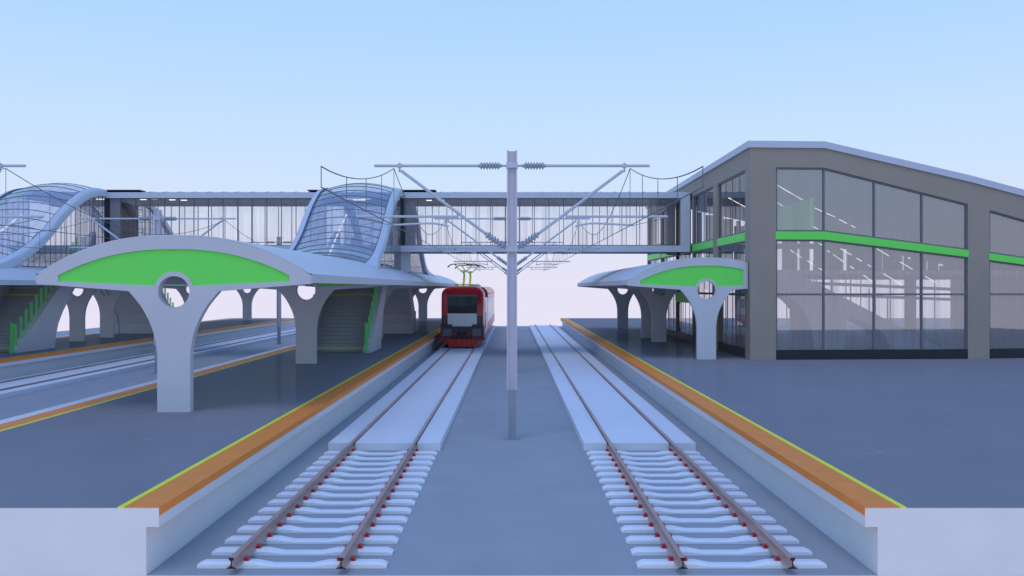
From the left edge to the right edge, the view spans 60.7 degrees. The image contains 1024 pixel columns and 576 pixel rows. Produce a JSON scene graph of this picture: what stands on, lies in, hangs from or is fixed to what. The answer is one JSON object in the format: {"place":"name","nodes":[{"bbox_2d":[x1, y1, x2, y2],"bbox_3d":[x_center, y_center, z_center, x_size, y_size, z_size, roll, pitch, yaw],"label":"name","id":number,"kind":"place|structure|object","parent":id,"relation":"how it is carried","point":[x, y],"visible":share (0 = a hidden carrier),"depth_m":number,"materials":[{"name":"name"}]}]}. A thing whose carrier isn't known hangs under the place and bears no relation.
{"place":"outdoors","nodes":[
{"label":"outdoors","id":0,"kind":"place"},
{"bbox_2d":[79,207,173,244],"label":"stair enclosure","id":1,"kind":"object","parent":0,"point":[95,214],"visible":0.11,"depth_m":56.02,"materials":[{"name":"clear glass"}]},
{"bbox_2d":[0,326,875,574],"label":"ground","id":2,"kind":"structure","parent":0,"point":[491,500],"depth_m":16.39,"materials":[{"name":"grey concrete"}]},
{"bbox_2d":[0,163,43,225],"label":"catenary mast","id":3,"kind":"object","parent":2,"relation":"on","point":[18,216],"visible":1,"depth_m":23.24,"materials":[{"name":"metal"}]},
{"bbox_2d":[0,220,124,251],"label":"overhead line","id":4,"kind":"object","parent":3,"relation":"hanging from","point":[42,231],"visible":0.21,"depth_m":36.64,"materials":[{"name":"metal"}]},
{"bbox_2d":[0,168,257,243],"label":"overhead line","id":5,"kind":"object","parent":3,"relation":"hanging from","point":[100,219],"visible":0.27,"depth_m":27.71,"materials":[{"name":"metal"}]},
{"bbox_2d":[0,318,294,379],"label":"station platform","id":6,"kind":"structure","parent":2,"relation":"on","point":[65,352],"depth_m":48.32,"materials":[{"name":"white concrete"}]},
{"bbox_2d":[0,232,95,352],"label":"staircase","id":7,"kind":"structure","parent":6,"relation":"on","point":[30,316],"depth_m":44.35,"materials":[{"name":"paint"}]},
{"bbox_2d":[81,237,173,333],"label":"staircase","id":8,"kind":"structure","parent":6,"relation":"on","point":[131,317],"depth_m":58.06,"materials":[{"name":"paint"}]},
{"bbox_2d":[0,262,260,340],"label":"platform canopy","id":9,"kind":"object","parent":6,"relation":"on","point":[18,274],"visible":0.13,"depth_m":50.00,"materials":[{"name":"paint"}]},
{"bbox_2d":[0,183,106,268],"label":"stair enclosure","id":10,"kind":"object","parent":9,"relation":"on","point":[41,239],"visible":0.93,"depth_m":45.00,"materials":[{"name":"white metal"}]},
{"bbox_2d":[0,327,295,398],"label":"track slab","id":11,"kind":"structure","parent":2,"relation":"on","point":[8,393],"depth_m":40.89,"materials":[{"name":"concrete"}]},
{"bbox_2d":[0,328,294,382],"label":"rail","id":12,"kind":"object","parent":11,"relation":"on","point":[119,360],"depth_m":43.61,"materials":[{"name":"brown metal"}]},
{"bbox_2d":[0,331,295,390],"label":"rail","id":13,"kind":"object","parent":11,"relation":"on","point":[7,388],"depth_m":40.39,"materials":[{"name":"brown metal"}]},
{"bbox_2d":[69,210,235,373],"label":"catenary mast","id":14,"kind":"object","parent":2,"relation":"on","point":[157,218],"visible":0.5,"depth_m":40.96,"materials":[{"name":"metal"}]},
{"bbox_2d":[0,318,443,574],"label":"station platform","id":15,"kind":"structure","parent":2,"relation":"on","point":[131,480],"depth_m":16.72,"materials":[{"name":"white concrete"}]},
{"bbox_2d":[36,235,458,411],"bbox_3d":[-8.300,0.872,51.515,6.790,4.353,60.110,0,0,0],"label":"platform canopy","id":16,"kind":"object","parent":15,"relation":"on","point":[207,270],"visible":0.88,"depth_m":21.50,"materials":[{"name":"paint"}]},
{"bbox_2d":[289,183,403,269],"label":"stair enclosure","id":17,"kind":"object","parent":16,"relation":"on","point":[386,253],"visible":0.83,"depth_m":43.97,"materials":[{"name":"white metal"}]},
{"bbox_2d":[344,207,434,276],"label":"stair enclosure","id":18,"kind":"object","parent":16,"relation":"on","point":[418,263],"visible":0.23,"depth_m":57.66,"materials":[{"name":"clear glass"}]},
{"bbox_2d":[313,232,386,352],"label":"staircase","id":19,"kind":"structure","parent":15,"relation":"on","point":[350,319],"depth_m":43.87,"materials":[{"name":"paint"}]},
{"bbox_2d":[351,237,417,333],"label":"staircase","id":20,"kind":"structure","parent":15,"relation":"on","point":[399,316],"depth_m":57.97,"materials":[{"name":"paint"}]},
{"bbox_2d":[248,237,327,343],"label":"catenary mast","id":21,"kind":"object","parent":2,"relation":"on","point":[278,312],"visible":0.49,"depth_m":62.25,"materials":[{"name":"metal"}]},
{"bbox_2d":[197,555,387,568],"bbox_3d":[-3.140,3.922,12.560,2.700,0.150,0.200,0,0,0],"label":"sleeper","id":22,"kind":"object","parent":2,"relation":"on","point":[249,563],"visible":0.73,"depth_m":12.48,"materials":[{"name":"concrete"}]},
{"bbox_2d":[211,543,393,555],"bbox_3d":[-3.140,3.922,13.160,2.700,0.150,0.200,0,0,0],"label":"sleeper","id":23,"kind":"object","parent":2,"relation":"on","point":[259,550],"visible":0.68,"depth_m":13.07,"materials":[{"name":"concrete"}]},
{"bbox_2d":[224,532,398,543],"bbox_3d":[-3.140,3.922,13.760,2.700,0.150,0.200,0,0,0],"label":"sleeper","id":24,"kind":"object","parent":2,"relation":"on","point":[271,538],"visible":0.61,"depth_m":13.68,"materials":[{"name":"concrete"}]},
{"bbox_2d":[237,522,403,532],"bbox_3d":[-3.140,3.922,14.360,2.700,0.150,0.200,0,0,0],"label":"sleeper","id":25,"kind":"object","parent":2,"relation":"on","point":[282,528],"visible":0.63,"depth_m":14.28,"materials":[{"name":"concrete"}]},
{"bbox_2d":[248,513,407,522],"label":"sleeper","id":26,"kind":"object","parent":2,"relation":"on","point":[290,518],"visible":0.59,"depth_m":14.88,"materials":[{"name":"concrete"}]},
{"bbox_2d":[258,504,411,513],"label":"sleeper","id":27,"kind":"object","parent":2,"relation":"on","point":[298,509],"visible":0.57,"depth_m":15.48,"materials":[{"name":"concrete"}]},
{"bbox_2d":[267,496,415,505],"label":"sleeper","id":28,"kind":"object","parent":2,"relation":"on","point":[306,501],"visible":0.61,"depth_m":16.07,"materials":[{"name":"concrete"}]},
{"bbox_2d":[276,488,418,497],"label":"sleeper","id":29,"kind":"object","parent":2,"relation":"on","point":[314,493],"visible":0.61,"depth_m":16.67,"materials":[{"name":"concrete"}]},
{"bbox_2d":[284,482,421,490],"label":"sleeper","id":30,"kind":"object","parent":2,"relation":"on","point":[379,487],"visible":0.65,"depth_m":17.27,"materials":[{"name":"concrete"}]},
{"bbox_2d":[292,475,424,483],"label":"sleeper","id":31,"kind":"object","parent":2,"relation":"on","point":[328,480],"visible":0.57,"depth_m":17.87,"materials":[{"name":"concrete"}]},
{"bbox_2d":[299,469,427,476],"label":"sleeper","id":32,"kind":"object","parent":2,"relation":"on","point":[333,473],"visible":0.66,"depth_m":18.48,"materials":[{"name":"concrete"}]},
{"bbox_2d":[306,463,430,470],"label":"sleeper","id":33,"kind":"object","parent":2,"relation":"on","point":[389,468],"visible":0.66,"depth_m":19.08,"materials":[{"name":"concrete"}]},
{"bbox_2d":[312,458,432,465],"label":"sleeper","id":34,"kind":"object","parent":2,"relation":"on","point":[344,462],"visible":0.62,"depth_m":19.67,"materials":[{"name":"concrete"}]},
{"bbox_2d":[318,453,434,460],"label":"sleeper","id":35,"kind":"object","parent":2,"relation":"on","point":[415,457],"visible":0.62,"depth_m":20.28,"materials":[{"name":"concrete"}]},
{"bbox_2d":[324,448,437,455],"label":"sleeper","id":36,"kind":"object","parent":2,"relation":"on","point":[363,453],"visible":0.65,"depth_m":20.88,"materials":[{"name":"concrete"}]},
{"bbox_2d":[328,325,494,450],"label":"track slab","id":37,"kind":"structure","parent":2,"relation":"on","point":[398,425],"depth_m":27.43,"materials":[{"name":"concrete"}]},
{"bbox_2d":[227,347,451,568],"bbox_3d":[-3.903,3.827,51.530,0.132,0.158,78.740,0,0,0],"label":"rail","id":38,"kind":"object","parent":37,"relation":"on","point":[247,547],"visible":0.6,"depth_m":15.80,"materials":[{"name":"metal"}]},
{"bbox_2d":[441,263,494,346],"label":"train","id":39,"kind":"object","parent":38,"relation":"on","point":[467,315],"visible":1,"depth_m":55.61,"materials":[{"name":"red metal"}]},
{"bbox_2d":[336,347,475,568],"bbox_3d":[-2.377,3.827,51.530,0.132,0.158,78.740,0,0,0],"label":"rail","id":40,"kind":"object","parent":37,"relation":"on","point":[351,547],"visible":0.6,"depth_m":15.81,"materials":[{"name":"metal"}]},
{"bbox_2d":[356,150,667,439],"bbox_3d":[0.000,0.173,23.260,8.280,7.647,0.380,0,0,0],"label":"catenary mast","id":41,"kind":"object","parent":2,"relation":"on","point":[511,166],"visible":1,"depth_m":23.21,"materials":[{"name":"metal"}]},
{"bbox_2d":[321,166,479,268],"bbox_3d":[-3.140,-2.420,51.392,0.022,1.539,74.017,0,0,0],"label":"overhead line","id":42,"kind":"object","parent":41,"relation":"hanging from","point":[477,259],"visible":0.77,"depth_m":21.04,"materials":[{"name":"metal"}]},
{"bbox_2d":[544,166,702,268],"bbox_3d":[3.140,-2.420,51.392,0.022,1.539,74.017,0,0,0],"label":"overhead line","id":43,"kind":"object","parent":41,"relation":"hanging from","point":[547,264],"visible":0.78,"depth_m":21.04,"materials":[{"name":"metal"}]},
{"bbox_2d":[424,217,599,265],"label":"catenary mast","id":44,"kind":"object","parent":2,"relation":"on","point":[504,219],"visible":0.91,"depth_m":40.96,"materials":[{"name":"metal"}]},
{"bbox_2d":[454,241,569,271],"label":"catenary mast","id":45,"kind":"object","parent":2,"relation":"on","point":[505,270],"visible":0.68,"depth_m":62.27,"materials":[{"name":"metal"}]},
{"bbox_2d":[467,254,556,274],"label":"catenary mast","id":46,"kind":"object","parent":2,"relation":"on","point":[518,272],"visible":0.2,"depth_m":79.68,"materials":[{"name":"metal"}]},
{"bbox_2d":[529,325,695,450],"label":"track slab","id":47,"kind":"structure","parent":2,"relation":"on","point":[625,425],"depth_m":28.36,"materials":[{"name":"concrete"}]},
{"bbox_2d":[535,325,687,568],"bbox_3d":[2.377,3.827,51.530,0.132,0.158,78.740,0,0,0],"label":"rail","id":48,"kind":"object","parent":47,"relation":"on","point":[672,547],"visible":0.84,"depth_m":15.94,"materials":[{"name":"metal"}]},
{"bbox_2d":[549,324,796,568],"bbox_3d":[3.903,3.827,51.530,0.132,0.158,78.740,0,0,0],"label":"rail","id":49,"kind":"object","parent":47,"relation":"on","point":[776,547],"visible":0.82,"depth_m":15.93,"materials":[{"name":"metal"}]},
{"bbox_2d":[586,448,699,455],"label":"sleeper","id":50,"kind":"object","parent":2,"relation":"on","point":[660,453],"visible":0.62,"depth_m":20.88,"materials":[{"name":"concrete"}]},
{"bbox_2d":[589,453,705,460],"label":"sleeper","id":51,"kind":"object","parent":2,"relation":"on","point":[608,457],"visible":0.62,"depth_m":20.28,"materials":[{"name":"concrete"}]},
{"bbox_2d":[591,458,711,465],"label":"sleeper","id":52,"kind":"object","parent":2,"relation":"on","point":[679,462],"visible":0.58,"depth_m":19.67,"materials":[{"name":"concrete"}]},
{"bbox_2d":[593,463,717,470],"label":"sleeper","id":53,"kind":"object","parent":2,"relation":"on","point":[634,468],"visible":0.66,"depth_m":19.08,"materials":[{"name":"concrete"}]},
{"bbox_2d":[596,469,724,476],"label":"sleeper","id":54,"kind":"object","parent":2,"relation":"on","point":[639,474],"visible":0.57,"depth_m":18.48,"materials":[{"name":"concrete"}]},
{"bbox_2d":[599,475,731,483],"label":"sleeper","id":55,"kind":"object","parent":2,"relation":"on","point":[695,480],"visible":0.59,"depth_m":17.87,"materials":[{"name":"concrete"}]},
{"bbox_2d":[602,482,739,490],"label":"sleeper","id":56,"kind":"object","parent":2,"relation":"on","point":[644,487],"visible":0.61,"depth_m":17.27,"materials":[{"name":"concrete"}]},
{"bbox_2d":[605,488,747,497],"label":"sleeper","id":57,"kind":"object","parent":2,"relation":"on","point":[709,493],"visible":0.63,"depth_m":16.67,"materials":[{"name":"concrete"}]},
{"bbox_2d":[608,496,756,505],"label":"sleeper","id":58,"kind":"object","parent":2,"relation":"on","point":[717,501],"visible":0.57,"depth_m":16.07,"materials":[{"name":"concrete"}]},
{"bbox_2d":[612,504,765,513],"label":"sleeper","id":59,"kind":"object","parent":2,"relation":"on","point":[725,509],"visible":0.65,"depth_m":15.48,"materials":[{"name":"concrete"}]},
{"bbox_2d":[616,513,775,522],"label":"sleeper","id":60,"kind":"object","parent":2,"relation":"on","point":[733,518],"visible":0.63,"depth_m":14.88,"materials":[{"name":"concrete"}]},
{"bbox_2d":[620,522,786,532],"bbox_3d":[3.140,3.922,14.360,2.700,0.150,0.200,0,0,0],"label":"sleeper","id":61,"kind":"object","parent":2,"relation":"on","point":[741,528],"visible":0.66,"depth_m":14.28,"materials":[{"name":"concrete"}]},
{"bbox_2d":[625,532,798,543],"bbox_3d":[3.140,3.922,13.760,2.700,0.150,0.200,0,0,0],"label":"sleeper","id":62,"kind":"object","parent":2,"relation":"on","point":[752,538],"visible":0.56,"depth_m":13.68,"materials":[{"name":"concrete"}]},
{"bbox_2d":[630,543,812,555],"bbox_3d":[3.140,3.922,13.160,2.700,0.150,0.200,0,0,0],"label":"sleeper","id":63,"kind":"object","parent":2,"relation":"on","point":[763,550],"visible":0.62,"depth_m":13.07,"materials":[{"name":"concrete"}]},
{"bbox_2d":[636,555,826,568],"bbox_3d":[3.140,3.922,12.560,2.700,0.150,0.200,0,0,0],"label":"sleeper","id":64,"kind":"object","parent":2,"relation":"on","point":[774,563],"visible":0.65,"depth_m":12.48,"materials":[{"name":"concrete"}]},
{"bbox_2d":[560,318,1023,574],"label":"station platform","id":65,"kind":"structure","parent":2,"relation":"on","point":[896,466],"depth_m":18.58,"materials":[{"name":"white concrete"}]},
{"bbox_2d":[577,257,747,358],"bbox_3d":[7.482,0.872,51.510,5.155,4.353,28.420,0,0,0],"label":"platform canopy","id":66,"kind":"object","parent":65,"relation":"on","point":[687,277],"visible":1,"depth_m":37.34,"materials":[{"name":"paint"}]},
{"bbox_2d":[645,141,1023,359],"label":"station hall","id":67,"kind":"structure","parent":65,"relation":"on","point":[966,231],"depth_m":42.34,"materials":[{"name":"paint"}]},
{"bbox_2d":[9,190,742,271],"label":"footbridge","id":68,"kind":"object","parent":67,"relation":"attached to","point":[122,203],"visible":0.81,"depth_m":49.15,"materials":[{"name":"paint"}]},
{"bbox_2d":[649,214,659,291],"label":"window","id":69,"kind":"structure","parent":67,"relation":"in","point":[658,259],"depth_m":62.23,"materials":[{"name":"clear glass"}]},
{"bbox_2d":[662,206,675,329],"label":"window","id":70,"kind":"structure","parent":67,"relation":"in","point":[673,256],"depth_m":55.19,"materials":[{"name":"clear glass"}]},
{"bbox_2d":[675,292,688,302],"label":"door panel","id":71,"kind":"structure","parent":67,"relation":"in","point":[679,296],"depth_m":51.76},
{"bbox_2d":[677,253,691,333],"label":"window","id":72,"kind":"structure","parent":67,"relation":"in","point":[687,253],"depth_m":51.38,"materials":[{"name":"clear glass"}]},
{"bbox_2d":[693,187,712,334],"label":"window","id":73,"kind":"structure","parent":67,"relation":"in","point":[709,293],"depth_m":46.40,"materials":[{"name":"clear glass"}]},
{"bbox_2d":[718,171,744,346],"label":"window","id":74,"kind":"structure","parent":67,"relation":"in","point":[739,294],"depth_m":40.41,"materials":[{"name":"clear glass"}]},
{"bbox_2d":[777,198,813,229],"bbox_3d":[12.612,-3.185,39.109,0.177,1.510,2.052,0,0,-32],"label":"glass screen","id":75,"kind":"object","parent":67,"relation":"in","point":[797,216],"visible":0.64,"depth_m":38.91,"materials":[{"name":"clear glass"}]},
{"bbox_2d":[777,185,855,227],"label":"lamp row","id":76,"kind":"object","parent":67,"relation":"in","point":[815,208],"visible":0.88,"depth_m":42.99,"materials":[{"name":"white"}]},
{"bbox_2d":[736,250,943,349],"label":"hall staircase","id":77,"kind":"structure","parent":67,"relation":"in","point":[806,311],"depth_m":41.60,"materials":[{"name":"grey paint"}]},
{"bbox_2d":[776,167,966,349],"bbox_3d":[15.400,-1.240,37.469,8.422,7.760,0.130,0,0,-3],"label":"window","id":78,"kind":"structure","parent":67,"relation":"in","point":[823,293],"depth_m":37.42,"materials":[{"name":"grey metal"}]},
{"bbox_2d":[990,211,1023,294],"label":"window","id":79,"kind":"structure","parent":67,"relation":"in","point":[993,212],"depth_m":38.00,"materials":[{"name":"grey metal"}]},
{"bbox_2d":[0,575,1023,575],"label":"ground edge","id":80,"kind":"object","parent":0,"point":[511,575],"visible":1,"depth_m":12.16,"materials":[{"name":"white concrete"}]},
{"bbox_2d":[0,0,1023,330],"label":"sky","id":81,"kind":"structure","parent":0,"point":[145,95],"materials":[{"name":"blue"}]}
]}

